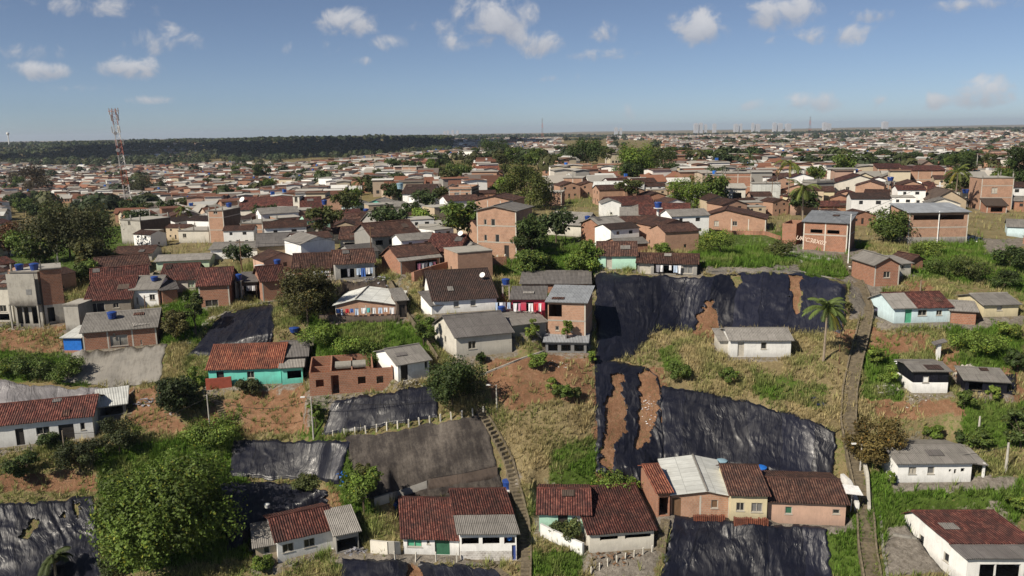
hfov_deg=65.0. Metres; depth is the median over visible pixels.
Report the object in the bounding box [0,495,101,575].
plastic sheet
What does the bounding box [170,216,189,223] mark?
house
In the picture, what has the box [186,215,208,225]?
house
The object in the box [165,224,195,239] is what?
house
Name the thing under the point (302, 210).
house
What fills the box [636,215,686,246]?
house
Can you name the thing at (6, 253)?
house
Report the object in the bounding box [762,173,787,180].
house
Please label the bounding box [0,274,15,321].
house
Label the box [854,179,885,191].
house
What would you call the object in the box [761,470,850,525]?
house
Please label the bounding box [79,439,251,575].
mango tree
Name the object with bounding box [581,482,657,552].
house
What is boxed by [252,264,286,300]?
house
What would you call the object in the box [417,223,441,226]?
house
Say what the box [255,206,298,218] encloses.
house
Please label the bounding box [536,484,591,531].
house
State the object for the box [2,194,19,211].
broadleaf tree
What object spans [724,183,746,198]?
house
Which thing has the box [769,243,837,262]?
concrete bank
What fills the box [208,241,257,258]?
house
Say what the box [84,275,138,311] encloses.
house
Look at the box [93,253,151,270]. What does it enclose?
house
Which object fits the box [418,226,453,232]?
house
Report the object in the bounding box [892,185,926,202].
house
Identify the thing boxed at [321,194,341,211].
house
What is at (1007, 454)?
utility pole
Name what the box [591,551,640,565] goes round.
debris
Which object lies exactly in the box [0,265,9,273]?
house
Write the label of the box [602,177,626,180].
house
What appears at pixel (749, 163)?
broadleaf tree
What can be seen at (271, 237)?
house
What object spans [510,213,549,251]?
broadleaf tree
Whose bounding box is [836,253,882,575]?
stairway
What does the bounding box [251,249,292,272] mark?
house
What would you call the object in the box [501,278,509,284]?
water tank
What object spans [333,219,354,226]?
house
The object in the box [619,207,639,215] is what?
house
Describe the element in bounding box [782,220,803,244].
brick yard
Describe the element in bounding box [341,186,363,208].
broadleaf tree
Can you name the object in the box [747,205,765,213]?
house
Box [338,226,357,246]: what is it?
house
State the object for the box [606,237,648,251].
house
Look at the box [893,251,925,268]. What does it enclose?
brick room
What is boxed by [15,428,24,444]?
door
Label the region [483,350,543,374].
pipe
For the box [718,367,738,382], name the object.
shrub
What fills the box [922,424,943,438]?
shrub
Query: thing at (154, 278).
water tank
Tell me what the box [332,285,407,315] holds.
house
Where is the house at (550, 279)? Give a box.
[519,270,591,292]
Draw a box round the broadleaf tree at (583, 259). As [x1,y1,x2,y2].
[563,239,604,271]
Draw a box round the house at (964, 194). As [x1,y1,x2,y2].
[952,187,968,199]
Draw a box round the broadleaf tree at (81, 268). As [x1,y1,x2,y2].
[73,257,99,280]
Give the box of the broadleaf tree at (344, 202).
[329,190,357,212]
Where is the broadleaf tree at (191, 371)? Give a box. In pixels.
[186,365,204,385]
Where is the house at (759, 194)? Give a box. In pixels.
[746,191,772,197]
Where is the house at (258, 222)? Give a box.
[239,213,278,232]
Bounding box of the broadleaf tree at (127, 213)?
[122,209,148,218]
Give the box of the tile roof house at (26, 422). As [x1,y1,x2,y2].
[0,393,105,447]
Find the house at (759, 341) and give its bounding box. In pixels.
[721,327,794,356]
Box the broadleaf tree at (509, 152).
[503,147,520,163]
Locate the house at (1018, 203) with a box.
[1012,196,1023,211]
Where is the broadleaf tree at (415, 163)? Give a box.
[408,160,422,165]
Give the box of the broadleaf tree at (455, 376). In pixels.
[423,354,488,406]
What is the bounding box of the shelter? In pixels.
[95,385,128,427]
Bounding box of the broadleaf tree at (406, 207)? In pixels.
[401,201,421,212]
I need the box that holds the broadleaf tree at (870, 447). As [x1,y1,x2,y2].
[840,414,911,465]
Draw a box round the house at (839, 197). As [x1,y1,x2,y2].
[829,194,846,200]
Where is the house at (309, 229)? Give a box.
[306,223,333,239]
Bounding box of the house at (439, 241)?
[426,233,472,262]
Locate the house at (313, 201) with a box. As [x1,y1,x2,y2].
[299,196,321,208]
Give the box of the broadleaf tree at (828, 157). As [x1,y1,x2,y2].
[821,154,833,160]
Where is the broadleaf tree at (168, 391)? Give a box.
[154,374,204,416]
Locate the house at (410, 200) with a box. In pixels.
[408,196,431,204]
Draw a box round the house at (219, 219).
[207,204,240,242]
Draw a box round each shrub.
[0,357,24,373]
[0,450,40,480]
[8,351,54,377]
[35,431,60,445]
[44,354,87,381]
[49,438,101,472]
[89,416,140,452]
[95,554,130,575]
[178,407,248,447]
[235,378,261,393]
[251,554,274,570]
[291,473,321,490]
[294,321,340,344]
[306,403,322,428]
[330,335,368,353]
[354,462,370,475]
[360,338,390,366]
[475,351,485,361]
[527,352,546,370]
[545,377,557,388]
[548,517,581,540]
[551,384,574,396]
[573,386,581,397]
[588,350,596,361]
[591,467,640,490]
[653,242,670,252]
[666,360,692,378]
[693,228,737,252]
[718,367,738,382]
[764,239,796,256]
[845,302,852,311]
[868,347,884,362]
[877,364,900,382]
[885,470,896,485]
[910,239,945,255]
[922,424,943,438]
[923,255,968,275]
[945,328,1011,353]
[950,253,997,279]
[954,429,966,442]
[955,389,978,406]
[962,426,994,447]
[985,385,1000,398]
[988,268,1022,289]
[995,321,1023,335]
[1004,493,1023,510]
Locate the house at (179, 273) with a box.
[160,262,204,292]
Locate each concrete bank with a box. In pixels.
[62,343,166,387]
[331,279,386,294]
[345,414,502,499]
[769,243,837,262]
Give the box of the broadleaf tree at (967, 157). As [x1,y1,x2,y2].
[948,150,977,171]
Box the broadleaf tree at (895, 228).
[867,206,919,241]
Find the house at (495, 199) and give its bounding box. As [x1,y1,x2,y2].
[475,192,525,208]
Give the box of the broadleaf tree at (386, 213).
[367,203,408,221]
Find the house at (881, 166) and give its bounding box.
[872,163,900,170]
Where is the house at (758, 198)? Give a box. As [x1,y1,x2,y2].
[753,197,775,199]
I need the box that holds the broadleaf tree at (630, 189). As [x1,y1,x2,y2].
[613,178,644,195]
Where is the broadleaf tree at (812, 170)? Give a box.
[806,165,826,178]
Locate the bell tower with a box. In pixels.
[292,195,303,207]
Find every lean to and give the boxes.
[59,325,83,352]
[501,307,547,339]
[543,332,589,352]
[712,328,728,352]
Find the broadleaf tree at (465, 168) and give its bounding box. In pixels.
[445,161,474,175]
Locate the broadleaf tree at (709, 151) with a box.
[700,149,713,154]
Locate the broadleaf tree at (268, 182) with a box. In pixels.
[262,177,277,185]
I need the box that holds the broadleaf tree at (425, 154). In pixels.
[422,151,432,157]
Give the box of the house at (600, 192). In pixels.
[592,184,623,205]
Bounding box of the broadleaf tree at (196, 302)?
[182,292,203,335]
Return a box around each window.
[0,305,6,311]
[26,289,31,294]
[36,426,49,435]
[80,422,84,430]
[92,303,104,311]
[110,334,128,346]
[113,302,118,308]
[149,294,155,300]
[188,281,194,287]
[205,300,218,306]
[247,371,254,378]
[263,547,270,554]
[282,543,294,553]
[304,538,315,548]
[407,539,422,547]
[453,301,458,307]
[468,341,475,349]
[470,300,475,306]
[572,516,580,530]
[682,264,692,273]
[710,500,718,508]
[735,503,744,511]
[750,503,762,512]
[760,342,766,349]
[784,507,792,514]
[832,509,840,514]
[883,271,889,277]
[908,467,916,474]
[918,310,926,315]
[919,534,923,545]
[922,376,928,383]
[927,467,934,474]
[936,310,942,315]
[942,551,948,564]
[991,187,997,193]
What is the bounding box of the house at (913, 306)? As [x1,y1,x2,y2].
[868,290,954,322]
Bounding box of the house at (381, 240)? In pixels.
[352,219,419,254]
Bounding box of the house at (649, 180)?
[630,178,656,182]
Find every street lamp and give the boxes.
[300,396,313,439]
[486,384,497,409]
[851,443,861,470]
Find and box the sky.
[0,0,1023,141]
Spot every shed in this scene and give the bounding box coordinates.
[324,504,361,553]
[388,287,408,317]
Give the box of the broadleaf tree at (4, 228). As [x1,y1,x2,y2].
[0,220,25,257]
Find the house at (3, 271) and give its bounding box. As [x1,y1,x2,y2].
[0,267,7,273]
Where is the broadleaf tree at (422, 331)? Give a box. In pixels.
[414,314,436,344]
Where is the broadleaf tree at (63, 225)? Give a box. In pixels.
[13,195,123,261]
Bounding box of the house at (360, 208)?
[340,200,367,210]
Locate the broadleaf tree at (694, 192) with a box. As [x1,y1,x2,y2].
[665,174,710,208]
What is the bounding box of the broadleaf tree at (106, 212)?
[85,210,111,230]
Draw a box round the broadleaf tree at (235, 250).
[222,243,253,264]
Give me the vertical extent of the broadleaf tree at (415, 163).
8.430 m
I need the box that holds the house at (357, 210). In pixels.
[339,208,360,212]
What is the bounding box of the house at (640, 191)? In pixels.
[623,185,643,195]
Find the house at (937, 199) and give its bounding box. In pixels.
[922,196,960,206]
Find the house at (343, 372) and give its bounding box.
[309,352,392,395]
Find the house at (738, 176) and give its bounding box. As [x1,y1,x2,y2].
[723,167,750,196]
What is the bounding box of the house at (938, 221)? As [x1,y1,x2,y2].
[889,202,971,242]
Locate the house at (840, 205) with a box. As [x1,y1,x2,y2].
[818,200,846,210]
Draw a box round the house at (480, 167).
[475,166,503,177]
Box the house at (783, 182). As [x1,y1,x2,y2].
[767,176,793,188]
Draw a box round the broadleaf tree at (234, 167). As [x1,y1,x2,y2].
[231,166,240,170]
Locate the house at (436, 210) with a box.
[422,204,447,219]
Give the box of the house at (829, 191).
[812,186,835,200]
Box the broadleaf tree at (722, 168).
[707,164,729,170]
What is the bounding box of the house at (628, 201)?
[598,195,653,206]
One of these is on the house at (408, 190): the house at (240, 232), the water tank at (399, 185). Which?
the water tank at (399, 185)
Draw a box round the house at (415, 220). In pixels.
[406,216,433,227]
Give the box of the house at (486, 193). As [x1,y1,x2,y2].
[479,190,495,196]
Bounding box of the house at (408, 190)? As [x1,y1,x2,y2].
[401,184,439,203]
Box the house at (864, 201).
[846,192,891,218]
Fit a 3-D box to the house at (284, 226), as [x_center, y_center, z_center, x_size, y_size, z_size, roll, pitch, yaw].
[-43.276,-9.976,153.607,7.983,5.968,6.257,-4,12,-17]
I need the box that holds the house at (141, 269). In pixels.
[89,264,149,279]
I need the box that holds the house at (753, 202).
[738,200,762,205]
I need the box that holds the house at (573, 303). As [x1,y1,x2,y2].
[545,285,594,335]
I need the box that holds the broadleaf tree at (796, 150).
[792,148,803,151]
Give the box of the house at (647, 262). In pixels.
[635,252,699,274]
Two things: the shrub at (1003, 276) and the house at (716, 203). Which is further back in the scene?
the house at (716, 203)
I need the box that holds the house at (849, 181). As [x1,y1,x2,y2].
[830,172,884,192]
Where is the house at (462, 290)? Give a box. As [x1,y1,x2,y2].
[422,267,498,313]
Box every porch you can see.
[236,271,258,297]
[278,358,304,384]
[418,290,441,314]
[464,240,480,245]
[638,462,673,517]
[979,198,1008,212]
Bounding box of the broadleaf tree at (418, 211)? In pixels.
[409,207,440,219]
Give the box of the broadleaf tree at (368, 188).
[362,174,382,193]
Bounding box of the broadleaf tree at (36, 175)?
[16,162,52,189]
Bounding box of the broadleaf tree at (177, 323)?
[161,309,189,337]
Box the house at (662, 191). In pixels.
[646,188,667,194]
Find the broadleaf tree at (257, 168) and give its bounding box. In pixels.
[252,163,271,177]
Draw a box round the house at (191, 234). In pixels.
[177,221,209,242]
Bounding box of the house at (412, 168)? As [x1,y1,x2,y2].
[402,164,423,170]
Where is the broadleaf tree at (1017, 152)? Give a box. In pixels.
[1002,144,1023,181]
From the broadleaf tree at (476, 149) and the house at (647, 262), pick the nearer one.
the house at (647, 262)
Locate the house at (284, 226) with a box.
[263,219,307,232]
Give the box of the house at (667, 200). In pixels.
[654,197,685,202]
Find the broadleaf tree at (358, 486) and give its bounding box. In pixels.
[342,466,383,512]
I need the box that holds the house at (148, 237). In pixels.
[133,229,166,245]
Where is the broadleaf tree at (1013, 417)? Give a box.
[1000,406,1023,448]
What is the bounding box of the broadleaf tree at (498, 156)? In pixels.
[492,153,505,165]
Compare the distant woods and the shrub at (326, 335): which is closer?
the shrub at (326, 335)
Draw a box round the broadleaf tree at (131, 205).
[123,202,139,207]
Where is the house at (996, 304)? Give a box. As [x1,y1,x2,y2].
[954,292,1022,317]
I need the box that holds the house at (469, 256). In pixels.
[443,245,492,277]
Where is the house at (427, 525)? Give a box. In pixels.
[398,495,459,554]
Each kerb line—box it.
[697,269,846,281]
[879,511,888,575]
[893,532,918,539]
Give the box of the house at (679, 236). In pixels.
[649,223,700,250]
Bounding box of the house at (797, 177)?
[786,173,813,184]
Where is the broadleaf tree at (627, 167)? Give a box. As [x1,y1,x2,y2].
[619,161,641,176]
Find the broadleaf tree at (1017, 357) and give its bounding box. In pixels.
[1002,348,1023,371]
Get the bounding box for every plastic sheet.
[0,379,101,402]
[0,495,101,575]
[187,304,274,355]
[221,481,327,552]
[229,439,349,483]
[322,385,438,434]
[341,557,500,575]
[594,272,847,365]
[594,361,663,487]
[659,386,836,473]
[659,515,832,575]
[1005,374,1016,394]
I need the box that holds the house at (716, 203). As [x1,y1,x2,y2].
[706,197,746,210]
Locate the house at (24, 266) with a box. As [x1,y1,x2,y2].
[7,262,39,273]
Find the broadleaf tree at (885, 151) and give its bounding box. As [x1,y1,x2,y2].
[874,149,890,154]
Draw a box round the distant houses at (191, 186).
[0,129,1023,223]
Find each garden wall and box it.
[370,539,400,554]
[540,523,583,555]
[862,463,870,510]
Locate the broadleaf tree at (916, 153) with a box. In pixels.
[908,150,923,157]
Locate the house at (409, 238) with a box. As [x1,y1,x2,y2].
[391,231,433,244]
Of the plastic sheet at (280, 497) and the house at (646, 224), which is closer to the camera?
the plastic sheet at (280, 497)
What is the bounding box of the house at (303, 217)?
[298,215,329,226]
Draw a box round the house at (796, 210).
[787,198,819,214]
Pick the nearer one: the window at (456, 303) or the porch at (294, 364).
the porch at (294, 364)
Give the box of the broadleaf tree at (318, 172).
[313,169,331,177]
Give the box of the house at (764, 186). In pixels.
[750,177,780,197]
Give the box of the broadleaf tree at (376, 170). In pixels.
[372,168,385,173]
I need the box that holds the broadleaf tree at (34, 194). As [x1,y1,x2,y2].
[30,190,42,198]
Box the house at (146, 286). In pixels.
[128,275,169,308]
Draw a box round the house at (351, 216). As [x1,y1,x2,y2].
[330,213,359,227]
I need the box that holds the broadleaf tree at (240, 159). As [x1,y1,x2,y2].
[233,156,246,163]
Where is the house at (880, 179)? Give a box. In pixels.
[872,176,886,181]
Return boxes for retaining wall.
[374,481,426,505]
[428,465,497,489]
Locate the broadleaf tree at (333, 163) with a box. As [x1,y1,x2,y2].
[327,161,340,164]
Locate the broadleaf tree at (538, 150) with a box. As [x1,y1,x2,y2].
[529,147,543,159]
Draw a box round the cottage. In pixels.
[263,502,332,562]
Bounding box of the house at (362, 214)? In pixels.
[359,211,367,217]
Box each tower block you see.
[693,123,698,132]
[699,122,702,132]
[712,123,716,132]
[733,124,738,131]
[755,124,759,131]
[772,122,776,131]
[777,123,782,131]
[784,123,790,131]
[822,122,827,130]
[826,123,830,129]
[881,121,888,128]
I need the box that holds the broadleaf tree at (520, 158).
[513,154,526,164]
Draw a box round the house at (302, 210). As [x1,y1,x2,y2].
[298,207,310,215]
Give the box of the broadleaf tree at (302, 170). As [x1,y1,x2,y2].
[295,168,307,172]
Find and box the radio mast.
[108,108,131,201]
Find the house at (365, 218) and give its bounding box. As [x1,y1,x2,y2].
[360,209,403,222]
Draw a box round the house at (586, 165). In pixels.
[554,163,591,167]
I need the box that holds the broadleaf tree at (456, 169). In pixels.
[450,167,460,176]
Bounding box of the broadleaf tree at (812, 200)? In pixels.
[787,190,819,216]
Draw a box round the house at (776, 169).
[765,165,786,172]
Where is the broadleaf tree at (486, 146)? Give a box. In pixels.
[478,138,513,151]
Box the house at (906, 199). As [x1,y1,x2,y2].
[890,195,915,204]
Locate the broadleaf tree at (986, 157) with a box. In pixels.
[981,152,997,162]
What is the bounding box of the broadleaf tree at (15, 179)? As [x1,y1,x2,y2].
[12,176,24,182]
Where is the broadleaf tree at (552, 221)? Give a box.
[537,207,577,242]
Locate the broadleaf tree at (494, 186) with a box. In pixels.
[489,175,513,193]
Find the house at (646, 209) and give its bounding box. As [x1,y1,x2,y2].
[638,203,690,216]
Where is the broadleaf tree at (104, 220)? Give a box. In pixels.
[92,214,109,234]
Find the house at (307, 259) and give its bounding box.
[291,252,333,276]
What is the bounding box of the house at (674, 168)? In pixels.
[670,165,689,170]
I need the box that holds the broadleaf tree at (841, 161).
[832,152,858,167]
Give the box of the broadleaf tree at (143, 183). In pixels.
[121,173,168,190]
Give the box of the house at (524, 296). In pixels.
[509,286,547,317]
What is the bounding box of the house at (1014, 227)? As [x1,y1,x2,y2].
[1004,219,1023,237]
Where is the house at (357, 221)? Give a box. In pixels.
[349,218,362,225]
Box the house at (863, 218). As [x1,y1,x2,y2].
[846,208,875,225]
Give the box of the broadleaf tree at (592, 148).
[565,137,604,162]
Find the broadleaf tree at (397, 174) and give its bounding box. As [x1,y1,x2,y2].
[392,171,405,177]
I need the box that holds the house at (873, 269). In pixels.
[849,249,902,286]
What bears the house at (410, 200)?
on the ground at (908, 555)
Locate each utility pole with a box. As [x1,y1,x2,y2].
[206,394,210,429]
[235,239,242,271]
[847,214,851,262]
[1004,442,1009,472]
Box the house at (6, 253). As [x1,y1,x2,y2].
[0,244,16,256]
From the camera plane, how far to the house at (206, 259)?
139.54 m
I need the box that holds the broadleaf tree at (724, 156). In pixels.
[712,151,735,162]
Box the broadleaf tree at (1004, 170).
[991,166,1015,175]
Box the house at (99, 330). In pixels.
[79,307,163,350]
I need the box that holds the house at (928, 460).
[874,439,988,482]
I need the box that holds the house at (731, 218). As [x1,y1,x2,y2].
[707,205,768,230]
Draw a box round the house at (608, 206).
[598,198,621,215]
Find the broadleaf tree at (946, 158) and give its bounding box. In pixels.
[942,153,960,165]
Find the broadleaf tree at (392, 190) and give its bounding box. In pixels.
[381,182,402,199]
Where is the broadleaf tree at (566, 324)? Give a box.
[561,320,572,350]
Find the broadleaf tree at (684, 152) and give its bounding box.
[681,150,692,154]
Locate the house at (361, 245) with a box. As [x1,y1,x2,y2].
[338,242,379,259]
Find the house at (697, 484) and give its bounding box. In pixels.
[658,454,728,517]
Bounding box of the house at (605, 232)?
[595,222,640,244]
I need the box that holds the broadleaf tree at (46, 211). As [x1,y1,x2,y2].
[36,206,65,218]
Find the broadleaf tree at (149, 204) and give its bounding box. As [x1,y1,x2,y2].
[138,202,154,207]
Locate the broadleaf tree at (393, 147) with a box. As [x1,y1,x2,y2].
[384,141,398,151]
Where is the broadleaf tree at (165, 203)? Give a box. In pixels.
[155,199,176,207]
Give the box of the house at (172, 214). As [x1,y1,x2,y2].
[162,211,187,217]
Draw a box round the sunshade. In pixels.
[842,484,862,510]
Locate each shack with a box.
[893,359,952,392]
[954,365,1011,393]
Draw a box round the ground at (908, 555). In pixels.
[0,125,1023,575]
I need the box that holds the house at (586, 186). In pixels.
[576,180,592,197]
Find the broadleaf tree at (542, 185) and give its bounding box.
[496,161,559,208]
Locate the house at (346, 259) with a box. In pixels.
[330,248,376,279]
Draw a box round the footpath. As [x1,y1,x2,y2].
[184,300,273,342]
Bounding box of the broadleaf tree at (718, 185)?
[702,174,730,197]
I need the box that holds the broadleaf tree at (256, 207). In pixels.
[250,203,276,213]
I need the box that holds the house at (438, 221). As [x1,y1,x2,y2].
[432,215,448,225]
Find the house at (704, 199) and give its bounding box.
[697,193,728,210]
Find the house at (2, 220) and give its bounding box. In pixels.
[0,218,12,225]
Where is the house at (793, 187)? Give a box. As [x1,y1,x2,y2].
[789,184,805,192]
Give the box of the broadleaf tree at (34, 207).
[22,202,39,216]
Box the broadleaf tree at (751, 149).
[736,146,763,154]
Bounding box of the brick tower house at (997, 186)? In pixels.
[968,170,1014,209]
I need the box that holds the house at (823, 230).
[796,210,857,251]
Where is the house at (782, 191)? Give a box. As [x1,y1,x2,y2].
[780,187,787,194]
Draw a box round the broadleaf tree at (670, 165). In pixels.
[663,161,679,167]
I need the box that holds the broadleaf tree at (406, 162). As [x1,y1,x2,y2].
[402,160,411,165]
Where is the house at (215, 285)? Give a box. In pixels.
[195,266,237,306]
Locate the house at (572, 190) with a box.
[553,180,579,198]
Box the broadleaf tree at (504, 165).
[499,163,510,173]
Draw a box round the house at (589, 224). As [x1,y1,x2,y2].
[579,215,624,243]
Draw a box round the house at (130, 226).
[119,211,170,243]
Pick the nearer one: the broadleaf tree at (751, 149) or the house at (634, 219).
the house at (634, 219)
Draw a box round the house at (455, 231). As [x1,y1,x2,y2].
[451,219,467,234]
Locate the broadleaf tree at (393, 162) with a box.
[386,157,401,166]
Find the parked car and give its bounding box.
[873,305,877,315]
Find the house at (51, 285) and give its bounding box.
[38,254,64,325]
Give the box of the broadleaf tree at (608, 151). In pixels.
[600,148,612,162]
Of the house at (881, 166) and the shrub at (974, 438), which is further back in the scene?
the house at (881, 166)
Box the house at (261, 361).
[205,342,288,384]
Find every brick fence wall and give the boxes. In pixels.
[205,376,231,389]
[411,262,447,281]
[492,256,506,266]
[709,229,780,239]
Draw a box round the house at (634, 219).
[618,215,656,224]
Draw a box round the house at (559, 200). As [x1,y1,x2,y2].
[544,186,564,205]
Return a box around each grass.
[0,189,1023,299]
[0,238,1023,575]
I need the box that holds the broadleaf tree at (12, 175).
[5,168,28,182]
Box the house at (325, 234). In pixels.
[287,231,331,238]
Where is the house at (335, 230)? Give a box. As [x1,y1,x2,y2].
[331,225,358,243]
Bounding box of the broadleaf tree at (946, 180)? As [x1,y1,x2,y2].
[943,177,963,188]
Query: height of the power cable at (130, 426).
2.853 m
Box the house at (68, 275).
[61,266,76,291]
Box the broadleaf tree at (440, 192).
[432,186,448,198]
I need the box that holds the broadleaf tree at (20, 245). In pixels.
[0,229,55,262]
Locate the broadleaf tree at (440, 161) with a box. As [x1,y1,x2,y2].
[436,158,444,164]
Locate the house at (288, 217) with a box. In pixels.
[270,214,299,220]
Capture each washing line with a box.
[240,285,256,290]
[336,308,358,314]
[347,267,372,276]
[361,307,394,313]
[417,261,436,269]
[495,302,509,310]
[513,303,540,311]
[656,265,680,273]
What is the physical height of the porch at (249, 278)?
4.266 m
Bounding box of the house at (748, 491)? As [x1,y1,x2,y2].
[716,463,771,520]
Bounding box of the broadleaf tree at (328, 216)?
[305,205,344,230]
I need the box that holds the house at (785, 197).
[782,191,822,200]
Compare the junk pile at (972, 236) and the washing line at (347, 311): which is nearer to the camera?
the washing line at (347, 311)
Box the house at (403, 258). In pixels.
[379,242,441,274]
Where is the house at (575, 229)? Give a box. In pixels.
[547,211,596,236]
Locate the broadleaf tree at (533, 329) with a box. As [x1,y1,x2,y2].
[524,318,539,338]
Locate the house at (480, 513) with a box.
[447,487,519,560]
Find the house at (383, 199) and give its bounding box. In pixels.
[368,197,394,202]
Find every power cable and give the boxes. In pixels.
[63,397,206,433]
[145,242,238,297]
[207,397,309,408]
[240,227,369,243]
[314,388,493,404]
[852,155,976,215]
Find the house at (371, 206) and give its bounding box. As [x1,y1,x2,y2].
[364,202,393,210]
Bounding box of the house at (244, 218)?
[241,215,251,221]
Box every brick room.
[159,280,178,304]
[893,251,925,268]
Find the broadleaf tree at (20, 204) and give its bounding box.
[10,197,33,212]
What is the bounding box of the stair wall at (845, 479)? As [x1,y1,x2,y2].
[840,474,859,511]
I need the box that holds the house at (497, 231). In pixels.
[474,201,534,258]
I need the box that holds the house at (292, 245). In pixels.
[283,232,334,270]
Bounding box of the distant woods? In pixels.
[0,127,1023,210]
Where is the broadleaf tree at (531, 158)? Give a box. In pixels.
[523,152,538,165]
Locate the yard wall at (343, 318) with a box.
[319,314,399,322]
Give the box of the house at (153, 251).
[114,244,162,259]
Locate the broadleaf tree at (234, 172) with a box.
[229,170,240,173]
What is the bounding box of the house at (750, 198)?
[730,197,754,199]
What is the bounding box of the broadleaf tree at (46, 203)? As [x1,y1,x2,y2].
[37,199,55,208]
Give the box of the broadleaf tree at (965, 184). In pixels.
[949,173,970,195]
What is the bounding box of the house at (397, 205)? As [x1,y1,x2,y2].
[390,201,404,209]
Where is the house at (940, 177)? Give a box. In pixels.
[931,175,951,188]
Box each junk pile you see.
[133,398,153,405]
[344,547,366,555]
[365,275,389,286]
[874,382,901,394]
[967,235,983,241]
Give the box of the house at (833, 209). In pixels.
[818,208,839,210]
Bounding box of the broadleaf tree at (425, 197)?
[410,188,438,204]
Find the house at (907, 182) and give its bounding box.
[892,179,927,191]
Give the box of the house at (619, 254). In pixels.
[596,241,638,268]
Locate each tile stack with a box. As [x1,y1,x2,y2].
[693,514,724,521]
[733,516,768,525]
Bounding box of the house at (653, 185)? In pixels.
[644,183,665,190]
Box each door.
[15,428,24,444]
[58,424,74,440]
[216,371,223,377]
[399,305,404,316]
[401,365,407,380]
[435,540,449,554]
[504,245,508,258]
[512,545,515,559]
[558,515,567,530]
[606,256,611,268]
[638,263,650,273]
[672,498,680,515]
[737,342,743,356]
[904,309,911,322]
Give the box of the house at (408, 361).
[373,343,431,381]
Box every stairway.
[214,400,227,423]
[389,280,441,359]
[464,558,511,575]
[475,408,531,575]
[656,518,669,553]
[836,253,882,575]
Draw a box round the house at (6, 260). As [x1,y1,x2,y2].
[0,256,16,265]
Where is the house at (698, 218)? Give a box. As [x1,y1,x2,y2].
[659,208,709,235]
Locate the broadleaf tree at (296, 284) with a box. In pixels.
[272,264,342,326]
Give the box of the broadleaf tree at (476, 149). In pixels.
[471,147,480,151]
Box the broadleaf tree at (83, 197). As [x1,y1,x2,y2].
[77,195,87,200]
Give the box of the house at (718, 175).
[705,168,723,181]
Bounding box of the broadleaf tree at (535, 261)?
[514,249,557,271]
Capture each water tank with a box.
[14,263,23,270]
[29,263,38,270]
[106,311,116,318]
[150,276,157,280]
[235,273,241,280]
[264,502,269,507]
[273,259,280,263]
[289,326,298,332]
[396,183,402,188]
[498,305,504,310]
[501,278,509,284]
[502,478,508,489]
[654,202,661,207]
[717,458,727,462]
[759,464,766,469]
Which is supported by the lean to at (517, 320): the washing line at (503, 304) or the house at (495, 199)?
the washing line at (503, 304)
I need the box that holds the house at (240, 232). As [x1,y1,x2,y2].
[222,225,257,241]
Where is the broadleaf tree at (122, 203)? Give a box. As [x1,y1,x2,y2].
[117,199,135,207]
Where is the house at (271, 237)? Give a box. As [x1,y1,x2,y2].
[255,231,303,253]
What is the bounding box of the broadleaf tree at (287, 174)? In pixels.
[282,172,292,176]
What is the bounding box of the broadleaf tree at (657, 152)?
[639,145,677,167]
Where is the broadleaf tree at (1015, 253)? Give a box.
[990,245,1023,266]
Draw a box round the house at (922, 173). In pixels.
[898,165,945,181]
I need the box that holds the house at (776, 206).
[759,197,789,215]
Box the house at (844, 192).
[834,189,853,194]
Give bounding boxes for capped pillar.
[931,338,947,359]
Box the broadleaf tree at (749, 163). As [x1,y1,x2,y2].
[741,162,754,165]
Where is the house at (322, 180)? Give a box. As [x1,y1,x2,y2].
[318,175,340,184]
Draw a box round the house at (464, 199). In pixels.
[438,194,478,206]
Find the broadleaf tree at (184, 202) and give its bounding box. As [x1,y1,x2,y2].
[178,197,186,204]
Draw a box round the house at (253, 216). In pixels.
[247,213,255,219]
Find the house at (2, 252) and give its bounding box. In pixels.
[0,247,4,255]
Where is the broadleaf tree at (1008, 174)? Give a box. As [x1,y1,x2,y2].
[990,171,1015,180]
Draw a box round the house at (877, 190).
[864,189,890,193]
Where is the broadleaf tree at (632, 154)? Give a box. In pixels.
[611,141,661,175]
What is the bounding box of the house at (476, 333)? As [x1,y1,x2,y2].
[432,310,514,357]
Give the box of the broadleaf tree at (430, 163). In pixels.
[425,158,442,169]
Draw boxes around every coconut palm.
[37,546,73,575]
[173,205,191,216]
[351,176,369,199]
[739,150,758,163]
[774,160,802,194]
[787,179,821,219]
[802,297,846,361]
[944,163,972,192]
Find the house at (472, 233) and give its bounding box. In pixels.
[467,220,476,242]
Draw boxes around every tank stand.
[234,280,243,298]
[501,284,509,297]
[885,180,894,194]
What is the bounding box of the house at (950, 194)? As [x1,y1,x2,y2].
[923,187,968,208]
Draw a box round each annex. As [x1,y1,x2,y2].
[62,298,93,330]
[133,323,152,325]
[250,521,277,561]
[280,339,311,377]
[801,177,835,185]
[886,255,914,275]
[948,299,979,324]
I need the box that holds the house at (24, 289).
[5,262,56,328]
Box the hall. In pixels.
[239,196,292,215]
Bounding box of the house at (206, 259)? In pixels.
[154,252,214,270]
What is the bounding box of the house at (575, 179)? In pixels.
[563,175,584,182]
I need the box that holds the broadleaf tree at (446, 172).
[439,168,455,176]
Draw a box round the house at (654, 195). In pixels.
[636,190,667,201]
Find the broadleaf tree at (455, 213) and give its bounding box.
[438,199,482,232]
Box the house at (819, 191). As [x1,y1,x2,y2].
[800,187,824,200]
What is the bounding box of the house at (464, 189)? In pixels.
[448,181,479,196]
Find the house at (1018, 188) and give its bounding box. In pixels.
[1012,182,1023,205]
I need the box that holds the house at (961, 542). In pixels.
[901,509,1023,575]
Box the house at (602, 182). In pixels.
[593,181,622,185]
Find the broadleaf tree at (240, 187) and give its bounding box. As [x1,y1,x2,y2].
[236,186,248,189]
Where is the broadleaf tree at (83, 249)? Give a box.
[66,237,118,263]
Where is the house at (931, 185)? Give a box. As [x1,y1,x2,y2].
[890,182,935,188]

